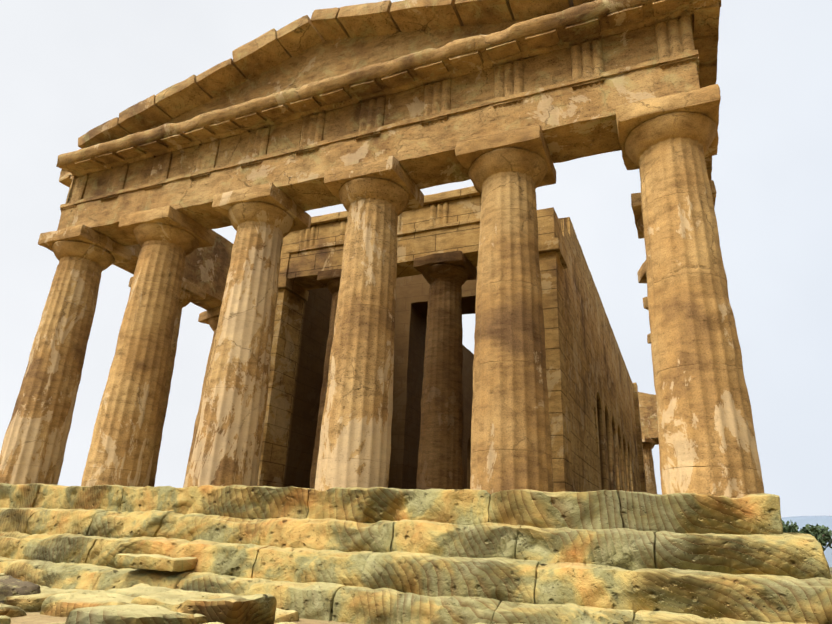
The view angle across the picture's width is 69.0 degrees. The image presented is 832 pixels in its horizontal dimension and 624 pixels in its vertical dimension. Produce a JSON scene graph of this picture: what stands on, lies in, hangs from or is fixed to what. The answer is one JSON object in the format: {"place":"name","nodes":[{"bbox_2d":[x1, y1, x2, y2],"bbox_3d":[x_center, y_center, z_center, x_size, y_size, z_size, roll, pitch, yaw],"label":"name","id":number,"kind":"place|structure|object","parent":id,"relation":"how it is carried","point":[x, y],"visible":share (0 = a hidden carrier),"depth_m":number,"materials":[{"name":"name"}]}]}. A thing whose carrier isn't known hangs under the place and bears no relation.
{"place":"outdoors","nodes":[
{"label":"outdoors","id":0,"kind":"place"},
{"bbox_2d":[0,0,831,517],"label":"sky","id":1,"kind":"structure","parent":0,"point":[69,68],"materials":[{"name":"white"}]},
{"bbox_2d":[10,516,831,623],"bbox_3d":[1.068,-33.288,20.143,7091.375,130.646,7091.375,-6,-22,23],"label":"terrain","id":2,"kind":"structure","parent":0,"point":[39,618],"depth_m":8.71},
{"bbox_2d":[0,575,40,603],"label":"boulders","id":3,"kind":"object","parent":2,"relation":"on","point":[10,585],"visible":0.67,"depth_m":8.81,"materials":[{"name":"grey stone"}]},
{"bbox_2d":[0,553,521,623],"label":"slabs","id":4,"kind":"structure","parent":2,"relation":"on","point":[141,603],"depth_m":7.73,"materials":[{"name":"stone"}]},
{"bbox_2d":[0,483,831,623],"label":"steps","id":5,"kind":"structure","parent":2,"relation":"on","point":[371,555],"depth_m":9.06,"materials":[{"name":"stone"}]},
{"bbox_2d":[0,225,131,484],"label":"column","id":6,"kind":"structure","parent":5,"relation":"on","point":[35,440],"depth_m":15.77,"materials":[{"name":"stone"}]},
{"bbox_2d":[81,206,215,486],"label":"column","id":7,"kind":"structure","parent":5,"relation":"on","point":[168,239],"depth_m":14.53,"materials":[{"name":"stone"}]},
{"bbox_2d":[128,277,206,486],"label":"column","id":8,"kind":"structure","parent":5,"relation":"on","point":[190,292],"depth_m":19.24,"materials":[{"name":"stone"}]},
{"bbox_2d":[183,305,220,487],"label":"column","id":9,"kind":"structure","parent":5,"relation":"on","point":[210,317],"depth_m":21.82,"materials":[{"name":"stone"}]},
{"bbox_2d":[187,183,310,486],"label":"column","id":10,"kind":"structure","parent":5,"relation":"on","point":[265,219],"depth_m":13.32,"materials":[{"name":"stone"}]},
{"bbox_2d":[310,269,341,488],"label":"column","id":11,"kind":"structure","parent":5,"relation":"on","point":[330,279],"depth_m":17.71,"materials":[{"name":"stone"}]},
{"bbox_2d":[315,156,423,490],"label":"column","id":12,"kind":"structure","parent":5,"relation":"on","point":[377,197],"depth_m":12.09,"materials":[{"name":"stone"}]},
{"bbox_2d":[413,251,476,489],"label":"column","id":13,"kind":"structure","parent":5,"relation":"on","point":[446,275],"depth_m":16.01,"materials":[{"name":"stone"}]},
{"bbox_2d":[257,186,646,492],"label":"cella walls","id":14,"kind":"structure","parent":5,"relation":"on","point":[595,424],"depth_m":19.39,"materials":[{"name":"stone"}]},
{"bbox_2d":[455,124,555,494],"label":"column","id":15,"kind":"structure","parent":5,"relation":"on","point":[509,172],"depth_m":10.88,"materials":[{"name":"stone"}]},
{"bbox_2d":[637,260,646,282],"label":"column","id":16,"kind":"structure","parent":5,"relation":"on","point":[642,275],"depth_m":17.28,"materials":[{"name":"stone"}]},
{"bbox_2d":[643,297,648,310],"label":"column","id":17,"kind":"structure","parent":5,"relation":"on","point":[645,302],"depth_m":19.41,"materials":[{"name":"stone"}]},
{"bbox_2d":[647,333,650,343],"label":"column","id":18,"kind":"structure","parent":5,"relation":"on","point":[648,338],"depth_m":22.73,"materials":[{"name":"stone"}]},
{"bbox_2d":[642,437,658,493],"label":"column","id":19,"kind":"structure","parent":5,"relation":"on","point":[649,444],"depth_m":44.02,"materials":[{"name":"stone"}]},
{"bbox_2d":[631,180,716,238],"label":"column","id":20,"kind":"structure","parent":5,"relation":"on","point":[636,205],"depth_m":13.74,"materials":[{"name":"stone"}]},
{"bbox_2d":[616,84,763,497],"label":"column","id":21,"kind":"structure","parent":5,"relation":"on","point":[706,431],"depth_m":9.69,"materials":[{"name":"stone"}]},
{"bbox_2d":[782,520,831,551],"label":"bush","id":22,"kind":"object","parent":2,"relation":"on","point":[817,532],"depth_m":47.19,"materials":[{"name":"green plant"}]},
{"bbox_3d":[17.104,10.332,37.325,1.735,7.021,1.742,-6,-22,23],"label":"flanking column","id":23,"kind":"object","parent":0,"visible":0},
{"bbox_2d":[56,0,720,438],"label":"entablature and pediments","id":24,"kind":"structure","parent":23,"relation":"on","point":[418,90],"depth_m":13.90,"materials":[{"name":"stone"}]}
]}

